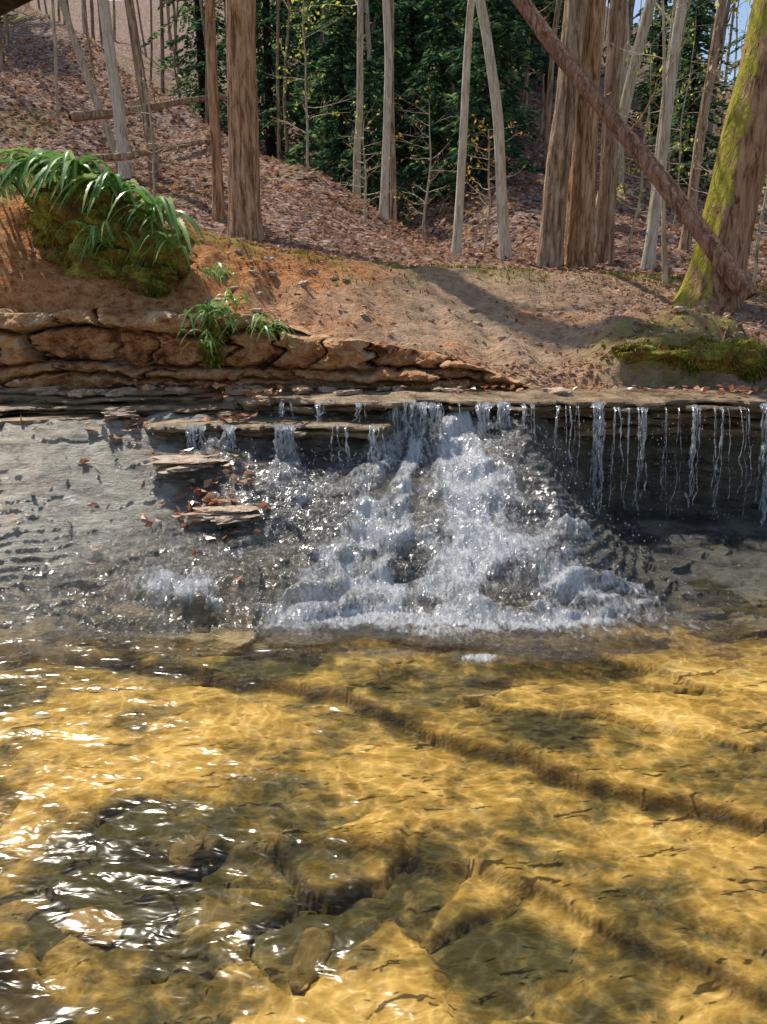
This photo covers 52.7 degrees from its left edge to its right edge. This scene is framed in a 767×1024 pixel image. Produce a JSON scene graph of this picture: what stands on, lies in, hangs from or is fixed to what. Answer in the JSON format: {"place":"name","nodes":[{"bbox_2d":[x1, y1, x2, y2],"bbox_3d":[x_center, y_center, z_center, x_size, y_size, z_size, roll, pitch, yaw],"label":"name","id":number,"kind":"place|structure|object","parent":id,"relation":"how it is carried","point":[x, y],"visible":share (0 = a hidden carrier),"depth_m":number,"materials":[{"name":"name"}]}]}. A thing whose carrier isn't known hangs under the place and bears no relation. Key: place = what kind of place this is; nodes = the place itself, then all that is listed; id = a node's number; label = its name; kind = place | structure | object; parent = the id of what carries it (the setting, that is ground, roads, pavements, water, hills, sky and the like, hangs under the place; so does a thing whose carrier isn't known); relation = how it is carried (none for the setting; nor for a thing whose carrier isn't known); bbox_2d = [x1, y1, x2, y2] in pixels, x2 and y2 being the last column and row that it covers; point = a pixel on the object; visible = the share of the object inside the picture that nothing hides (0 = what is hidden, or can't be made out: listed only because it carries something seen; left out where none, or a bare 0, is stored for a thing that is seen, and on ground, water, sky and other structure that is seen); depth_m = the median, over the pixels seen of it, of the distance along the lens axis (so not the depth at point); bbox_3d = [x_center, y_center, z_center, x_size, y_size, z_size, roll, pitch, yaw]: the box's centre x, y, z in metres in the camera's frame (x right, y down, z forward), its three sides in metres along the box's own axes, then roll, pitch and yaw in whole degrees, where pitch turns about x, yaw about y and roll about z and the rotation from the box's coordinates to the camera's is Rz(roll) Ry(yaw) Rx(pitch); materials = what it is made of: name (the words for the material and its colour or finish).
{"place":"outdoors","nodes":[
{"label":"outdoors","id":0,"kind":"place"},
{"bbox_2d":[0,410,765,664],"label":"cascade water","id":1,"kind":"structure","parent":0,"point":[472,526],"depth_m":3.87,"materials":[{"name":"white liquid"}]},
{"bbox_2d":[0,613,766,1023],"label":"creek bed","id":2,"kind":"object","parent":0,"point":[598,855],"visible":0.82,"depth_m":2.41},
{"bbox_2d":[0,822,333,995],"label":"submerged stones","id":3,"kind":"object","parent":2,"relation":"on","point":[91,925],"visible":0.75,"depth_m":2.11,"materials":[{"name":"beige stone"}]},
{"bbox_2d":[0,410,766,670],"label":"shale ramp","id":4,"kind":"structure","parent":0,"point":[42,532],"depth_m":4.08,"materials":[{"name":"grey stone"}]},
{"bbox_2d":[101,410,138,418],"bbox_3d":[-1.598,-0.592,4.697,0.216,0.054,0.175,-10,19,-32],"label":"flat stone","id":5,"kind":"object","parent":4,"relation":"on","point":[118,414],"visible":1,"depth_m":4.66,"materials":[{"name":"grey stone"}]},
{"bbox_2d":[144,453,230,473],"bbox_3d":[-1.085,-0.283,4.306,0.479,0.062,0.305,-10,19,-30],"label":"flat stone","id":6,"kind":"object","parent":4,"relation":"on","point":[182,463],"visible":0.98,"depth_m":4.23,"materials":[{"name":"beige stone"}]},
{"bbox_2d":[0,385,398,438],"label":"ledge slab","id":7,"kind":"structure","parent":4,"relation":"on","point":[16,402],"depth_m":4.82,"materials":[{"name":"stone"}]},
{"bbox_2d":[181,504,259,523],"bbox_3d":[-0.838,0.007,4.014,0.394,0.063,0.233,0,16,0],"label":"flat stone","id":8,"kind":"object","parent":4,"relation":"on","point":[225,514],"visible":0.97,"depth_m":3.96,"materials":[{"name":"beige stone"}]},
{"bbox_2d":[1,378,766,580],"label":"wet leaves","id":9,"kind":"object","parent":4,"relation":"on","point":[209,497],"visible":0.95,"depth_m":4.60,"materials":[{"name":"brown plant"}]},
{"bbox_2d":[0,0,766,396],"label":"ground","id":10,"kind":"structure","parent":0,"point":[48,286],"depth_m":6.82,"materials":[{"name":"brown soil"}]},
{"bbox_2d":[0,0,31,15],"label":"overhanging log","id":11,"kind":"object","parent":10,"relation":"on","point":[6,6],"visible":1,"depth_m":1.93,"materials":[{"name":"brown wood"}]},
{"bbox_2d":[0,166,43,207],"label":"fern plant","id":12,"kind":"object","parent":10,"relation":"on","point":[15,183],"visible":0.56,"depth_m":5.46,"materials":[{"name":"green plant"}]},
{"bbox_2d":[0,147,78,200],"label":"fern plant","id":13,"kind":"object","parent":10,"relation":"on","point":[18,160],"visible":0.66,"depth_m":5.34,"materials":[{"name":"green plant"}]},
{"bbox_2d":[58,0,117,162],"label":"grey tree","id":14,"kind":"object","parent":10,"relation":"on","point":[108,133],"visible":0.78,"depth_m":14.39,"materials":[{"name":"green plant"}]},
{"bbox_2d":[51,220,135,261],"bbox_3d":[-1.916,-1.797,5.195,0.496,0.316,0.476,0,16,0],"label":"fern plant","id":15,"kind":"object","parent":10,"relation":"on","point":[93,230],"visible":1,"depth_m":5.22,"materials":[{"name":"green plant"}]},
{"bbox_2d":[19,171,199,298],"bbox_3d":[-1.962,-1.984,5.605,1.277,0.966,0.777,0,16,0],"label":"moss clump","id":16,"kind":"object","parent":10,"relation":"on","point":[159,276],"visible":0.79,"depth_m":5.43,"materials":[{"name":"green plant"}]},
{"bbox_2d":[7,149,118,208],"bbox_3d":[-2.178,-2.298,5.333,0.727,0.404,0.830,-11,20,-35],"label":"fern plant","id":17,"kind":"object","parent":16,"relation":"on","point":[72,166],"visible":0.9,"depth_m":5.24,"materials":[{"name":"green plant"}]},
{"bbox_2d":[49,170,161,229],"bbox_3d":[-1.893,-2.166,5.333,0.817,0.405,0.712,-8,18,-25],"label":"fern plant","id":18,"kind":"object","parent":16,"relation":"on","point":[99,185],"visible":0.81,"depth_m":5.29,"materials":[{"name":"green plant"}]},
{"bbox_2d":[104,189,205,256],"bbox_3d":[-1.549,-1.953,5.267,0.696,0.435,0.711,0,16,0],"label":"fern plant","id":19,"kind":"object","parent":16,"relation":"on","point":[168,214],"visible":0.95,"depth_m":5.22,"materials":[{"name":"green plant"}]},
{"bbox_2d":[124,221,202,270],"bbox_3d":[-1.506,-1.781,5.186,0.549,0.340,0.434,0,16,0],"label":"fern plant","id":20,"kind":"object","parent":16,"relation":"on","point":[171,243],"visible":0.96,"depth_m":5.26,"materials":[{"name":"green plant"}]},
{"bbox_2d":[98,0,134,178],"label":"grey tree","id":21,"kind":"object","parent":10,"relation":"on","point":[122,146],"visible":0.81,"depth_m":12.52,"materials":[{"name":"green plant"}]},
{"bbox_2d":[124,0,161,179],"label":"brown tree","id":22,"kind":"object","parent":10,"relation":"on","point":[135,45],"visible":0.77,"depth_m":12.50,"materials":[{"name":"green plant"}]},
{"bbox_2d":[68,75,226,121],"bbox_3d":[-4.212,-7.691,14.549,0.555,1.052,3.427,15,22,41],"label":"fallen log","id":23,"kind":"object","parent":10,"relation":"on","point":[78,116],"visible":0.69,"depth_m":14.31,"materials":[{"name":"brown wood"}]},
{"bbox_2d":[115,56,197,197],"bbox_3d":[-3.061,-5.162,10.575,1.145,1.986,0.952,0,16,0],"label":"beech sapling","id":24,"kind":"object","parent":10,"relation":"on","point":[153,152],"visible":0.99,"depth_m":10.51,"materials":[{"name":"brown plant"}]},
{"bbox_2d":[90,110,223,162],"bbox_3d":[-3.576,-5.909,12.219,2.115,0.794,0.364,-4,17,-15],"label":"fallen log","id":25,"kind":"object","parent":10,"relation":"on","point":[112,157],"visible":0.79,"depth_m":12.29,"materials":[{"name":"brown wood"}]},
{"bbox_2d":[141,0,284,135],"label":"hemlock tree","id":26,"kind":"object","parent":10,"relation":"on","point":[199,52],"visible":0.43,"depth_m":27.36,"materials":[{"name":"green plant"}]},
{"bbox_2d":[183,262,244,289],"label":"fern plant","id":27,"kind":"object","parent":10,"relation":"on","point":[221,271],"visible":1,"depth_m":5.28,"materials":[{"name":"green plant"}]},
{"bbox_2d":[205,0,225,220],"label":"brown tree","id":28,"kind":"object","parent":10,"relation":"on","point":[218,209],"visible":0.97,"depth_m":9.93,"materials":[{"name":"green plant"}]},
{"bbox_2d":[226,0,265,242],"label":"oak tree","id":29,"kind":"object","parent":10,"relation":"on","point":[244,214],"visible":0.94,"depth_m":8.97,"materials":[{"name":"brown plant"}]},
{"bbox_2d":[186,0,333,158],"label":"hemlock tree","id":30,"kind":"object","parent":10,"relation":"on","point":[270,101],"visible":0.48,"depth_m":23.90,"materials":[{"name":"green plant"}]},
{"bbox_2d":[195,0,330,101],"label":"hemlock tree","id":31,"kind":"object","parent":10,"relation":"on","point":[273,62],"visible":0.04,"depth_m":31.79,"materials":[{"name":"green plant"}]},
{"bbox_2d":[0,306,528,388],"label":"sandstone ledge","id":32,"kind":"object","parent":10,"relation":"on","point":[82,353],"visible":0.85,"depth_m":5.14,"materials":[{"name":"brown stone"}]},
{"bbox_2d":[175,329,230,359],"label":"fern plant","id":33,"kind":"object","parent":32,"relation":"on","point":[209,341],"visible":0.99,"depth_m":4.91,"materials":[{"name":"green plant"}]},
{"bbox_2d":[180,299,244,335],"bbox_3d":[-1.047,-1.220,4.834,0.378,0.220,0.530,9,18,28],"label":"fern plant","id":34,"kind":"object","parent":32,"relation":"on","point":[217,311],"visible":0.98,"depth_m":4.85,"materials":[{"name":"green plant"}]},
{"bbox_2d":[196,318,229,369],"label":"moss clump","id":35,"kind":"object","parent":32,"relation":"on","point":[215,332],"visible":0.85,"depth_m":5.03,"materials":[{"name":"green plant"}]},
{"bbox_2d":[208,289,273,321],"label":"fern plant","id":36,"kind":"object","parent":32,"relation":"on","point":[232,298],"visible":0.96,"depth_m":4.90,"materials":[{"name":"green plant"}]},
{"bbox_2d":[217,313,296,347],"bbox_3d":[-0.789,-1.127,4.832,0.485,0.229,0.319,0,16,0],"label":"fern plant","id":37,"kind":"object","parent":32,"relation":"on","point":[270,327],"visible":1,"depth_m":4.85,"materials":[{"name":"green plant"}]},
{"bbox_2d":[220,0,384,145],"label":"hemlock tree","id":38,"kind":"object","parent":10,"relation":"on","point":[316,111],"visible":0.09,"depth_m":26.50,"materials":[{"name":"green plant"}]},
{"bbox_2d":[259,0,366,169],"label":"maple sapling","id":39,"kind":"object","parent":10,"relation":"on","point":[306,99],"visible":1,"depth_m":12.54,"materials":[{"name":"green plant"}]},
{"bbox_2d":[288,0,363,198],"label":"grey tree","id":40,"kind":"object","parent":10,"relation":"on","point":[359,107],"visible":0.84,"depth_m":13.53,"materials":[{"name":"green plant"}]},
{"bbox_2d":[258,0,428,167],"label":"hemlock tree","id":41,"kind":"object","parent":10,"relation":"on","point":[374,8],"visible":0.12,"depth_m":22.24,"materials":[{"name":"green plant"}]},
{"bbox_2d":[280,0,421,207],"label":"hemlock tree","id":42,"kind":"object","parent":10,"relation":"on","point":[333,61],"visible":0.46,"depth_m":18.30,"materials":[{"name":"green plant"}]},
{"bbox_2d":[0,210,737,397],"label":"bank stones","id":43,"kind":"object","parent":10,"relation":"on","point":[119,392],"visible":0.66,"depth_m":5.04,"materials":[{"name":"stone"}]},
{"bbox_2d":[339,95,403,222],"bbox_3d":[-0.328,-4.985,11.090,1.049,1.710,1.071,8,18,25],"label":"beech sapling","id":44,"kind":"object","parent":10,"relation":"on","point":[365,194],"visible":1,"depth_m":11.07,"materials":[{"name":"brown plant"}]},
{"bbox_2d":[334,58,413,226],"bbox_3d":[-0.381,-7.515,16.454,1.951,3.880,2.006,-6,17,-20],"label":"hemlock tree","id":45,"kind":"object","parent":10,"relation":"on","point":[368,138],"visible":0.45,"depth_m":16.38,"materials":[{"name":"green plant"}]},
{"bbox_2d":[0,0,750,209],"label":"distant trees","id":46,"kind":"object","parent":10,"relation":"on","point":[627,47],"visible":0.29,"depth_m":20.08,"materials":[{"name":"brown plant"}]},
{"bbox_2d":[300,0,457,117],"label":"hemlock tree","id":47,"kind":"object","parent":10,"relation":"on","point":[403,20],"visible":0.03,"depth_m":23.97,"materials":[{"name":"green plant"}]},
{"bbox_2d":[0,36,766,388],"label":"leaf litter","id":48,"kind":"object","parent":10,"relation":"on","point":[414,242],"visible":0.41,"depth_m":11.65,"materials":[{"name":"brown plant"}]},
{"bbox_2d":[378,0,391,220],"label":"grey tree","id":49,"kind":"object","parent":10,"relation":"on","point":[384,207],"visible":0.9,"depth_m":11.77,"materials":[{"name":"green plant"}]},
{"bbox_2d":[390,0,396,221],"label":"brown tree","id":50,"kind":"object","parent":10,"relation":"on","point":[393,208],"visible":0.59,"depth_m":13.25,"materials":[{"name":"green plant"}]},
{"bbox_2d":[329,9,458,95],"bbox_3d":[0.368,-21.605,27.805,6.365,14.430,8.250,-6,17,-20],"label":"hemlock tree","id":51,"kind":"object","parent":10,"relation":"on","point":[415,41],"visible":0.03,"depth_m":28.91,"materials":[{"name":"green plant"}]},
{"bbox_2d":[328,0,473,177],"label":"hemlock tree","id":52,"kind":"object","parent":10,"relation":"on","point":[409,58],"visible":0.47,"depth_m":19.50,"materials":[{"name":"green plant"}]},
{"bbox_2d":[386,78,468,238],"bbox_3d":[0.574,-5.177,11.345,1.564,2.401,1.193,11,19,33],"label":"beech sapling","id":53,"kind":"object","parent":10,"relation":"on","point":[424,210],"visible":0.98,"depth_m":11.59,"materials":[{"name":"brown plant"}]},
{"bbox_2d":[389,0,478,210],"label":"hemlock tree","id":54,"kind":"object","parent":10,"relation":"on","point":[440,77],"visible":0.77,"depth_m":17.46,"materials":[{"name":"green plant"}]},
{"bbox_2d":[377,0,531,87],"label":"hemlock tree","id":55,"kind":"object","parent":10,"relation":"on","point":[437,48],"visible":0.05,"depth_m":24.80,"materials":[{"name":"green plant"}]},
{"bbox_2d":[451,0,474,254],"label":"grey tree","id":56,"kind":"object","parent":10,"relation":"on","point":[456,246],"visible":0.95,"depth_m":9.11,"materials":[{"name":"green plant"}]},
{"bbox_2d":[404,0,545,202],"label":"hemlock tree","id":57,"kind":"object","parent":10,"relation":"on","point":[482,94],"visible":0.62,"depth_m":15.70,"materials":[{"name":"green plant"}]},
{"bbox_2d":[445,114,531,251],"bbox_3d":[1.280,-4.118,9.744,1.058,1.708,1.061,6,17,21],"label":"beech sapling","id":58,"kind":"object","parent":10,"relation":"on","point":[479,213],"visible":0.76,"depth_m":9.85,"materials":[{"name":"brown plant"}]},
{"bbox_2d":[438,5,540,70],"bbox_3d":[3.333,-20.653,26.254,5.679,10.894,5.296,2,16,6],"label":"hemlock tree","id":59,"kind":"object","parent":10,"relation":"on","point":[477,37],"visible":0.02,"depth_m":27.25,"materials":[{"name":"green plant"}]},
{"bbox_2d":[475,0,513,260],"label":"grey tree","id":60,"kind":"object","parent":10,"relation":"on","point":[505,247],"visible":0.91,"depth_m":8.67,"materials":[{"name":"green plant"}]},
{"bbox_2d":[224,238,766,318],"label":"grass","id":61,"kind":"structure","parent":10,"relation":"on","point":[472,267],"depth_m":7.26,"materials":[{"name":"plant"}]},
{"bbox_2d":[234,386,766,436],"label":"ledge slab","id":62,"kind":"structure","parent":10,"relation":"on","point":[653,402],"depth_m":4.89,"materials":[{"name":"stone"}]},
{"bbox_2d":[443,0,561,138],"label":"hemlock tree","id":63,"kind":"object","parent":10,"relation":"on","point":[513,97],"visible":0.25,"depth_m":19.34,"materials":[{"name":"green plant"}]},
{"bbox_2d":[535,0,588,267],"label":"oak tree","id":64,"kind":"object","parent":10,"relation":"on","point":[550,250],"visible":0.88,"depth_m":8.42,"materials":[{"name":"brown plant"}]},
{"bbox_2d":[496,0,648,94],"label":"hemlock tree","id":65,"kind":"object","parent":10,"relation":"on","point":[550,18],"visible":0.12,"depth_m":24.07,"materials":[{"name":"green plant"}]},
{"bbox_2d":[564,0,605,269],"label":"oak tree","id":66,"kind":"object","parent":10,"relation":"on","point":[580,223],"visible":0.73,"depth_m":8.65,"materials":[{"name":"brown plant"}]},
{"bbox_2d":[595,0,626,263],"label":"oak tree","id":67,"kind":"object","parent":10,"relation":"on","point":[605,247],"visible":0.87,"depth_m":8.97,"materials":[{"name":"brown plant"}]},
{"bbox_2d":[594,0,655,247],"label":"brown tree","id":68,"kind":"object","parent":10,"relation":"on","point":[638,47],"visible":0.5,"depth_m":10.63,"materials":[{"name":"grey plant"}]},
{"bbox_2d":[511,0,755,300],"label":"leaning log","id":69,"kind":"object","parent":10,"relation":"on","point":[734,276],"visible":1,"depth_m":6.78,"materials":[{"name":"brown wood"}]},
{"bbox_2d":[597,2,712,252],"bbox_3d":[3.246,-4.848,9.649,1.835,3.146,1.274,-8,18,-27],"label":"maple sapling","id":70,"kind":"object","parent":10,"relation":"on","point":[638,208],"visible":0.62,"depth_m":9.54,"materials":[{"name":"green plant"}]},
{"bbox_2d":[600,0,718,283],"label":"sapling","id":71,"kind":"object","parent":10,"relation":"on","point":[665,278],"visible":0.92,"depth_m":7.09,"materials":[{"name":"grey plant"}]},
{"bbox_2d":[646,0,676,223],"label":"grey tree","id":72,"kind":"object","parent":10,"relation":"on","point":[670,35],"visible":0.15,"depth_m":14.32,"materials":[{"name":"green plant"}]},
{"bbox_2d":[601,0,725,135],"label":"hemlock tree","id":73,"kind":"object","parent":10,"relation":"on","point":[654,30],"visible":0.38,"depth_m":24.00,"materials":[{"name":"green plant"}]},
{"bbox_2d":[640,0,687,269],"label":"grey tree","id":74,"kind":"object","parent":10,"relation":"on","point":[648,260],"visible":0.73,"depth_m":8.73,"materials":[{"name":"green plant"}]},
{"bbox_2d":[617,0,743,224],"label":"maple sapling","id":75,"kind":"object","parent":10,"relation":"on","point":[681,125],"visible":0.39,"depth_m":15.36,"materials":[{"name":"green plant"}]},
{"bbox_2d":[630,0,738,135],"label":"hemlock tree","id":76,"kind":"object","parent":10,"relation":"on","point":[736,30],"visible":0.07,"depth_m":28.41,"materials":[{"name":"green plant"}]},
{"bbox_2d":[608,335,766,382],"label":"moss clump","id":77,"kind":"object","parent":10,"relation":"on","point":[740,358],"visible":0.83,"depth_m":5.29,"materials":[{"name":"green plant"}]},
{"bbox_2d":[645,0,731,191],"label":"hemlock tree","id":78,"kind":"object","parent":10,"relation":"on","point":[706,22],"visible":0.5,"depth_m":17.88,"materials":[{"name":"green plant"}]},
{"bbox_2d":[678,0,726,250],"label":"brown tree","id":79,"kind":"object","parent":10,"relation":"on","point":[685,242],"visible":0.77,"depth_m":11.28,"materials":[{"name":"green plant"}]},
{"bbox_2d":[653,10,766,248],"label":"beech sapling","id":80,"kind":"object","parent":10,"relation":"on","point":[721,77],"visible":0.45,"depth_m":7.55,"materials":[{"name":"brown plant"}]},
{"bbox_2d":[671,0,766,315],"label":"mossy tree","id":81,"kind":"object","parent":10,"relation":"on","point":[729,214],"visible":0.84,"depth_m":6.51,"materials":[{"name":"green plant"}]},
{"bbox_2d":[688,1,766,283],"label":"beech sapling","id":82,"kind":"object","parent":10,"relation":"on","point":[759,228],"visible":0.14,"depth_m":8.06,"materials":[{"name":"brown plant"}]},
{"bbox_2d":[716,0,751,111],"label":"hemlock tree","id":83,"kind":"object","parent":10,"relation":"on","point":[733,51],"visible":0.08,"depth_m":34.22,"materials":[{"name":"green plant"}]},
{"bbox_2d":[722,316,766,385],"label":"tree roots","id":84,"kind":"object","parent":10,"relation":"on","point":[754,334],"visible":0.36,"depth_m":5.65,"materials":[{"name":"brown plant"}]},
{"bbox_2d":[1,585,765,811],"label":"creek water","id":85,"kind":"structure","parent":0,"point":[412,646],"depth_m":3.36,"materials":[{"name":"liquid"}]},
{"bbox_2d":[29,392,766,624],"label":"waterfall","id":86,"kind":"structure","parent":0,"point":[505,407],"depth_m":4.63,"materials":[{"name":"liquid"}]},
{"bbox_2d":[109,0,752,85],"label":"sky","id":87,"kind":"structure","parent":0,"point":[743,8],"materials":[{"name":"blue"}]}
]}

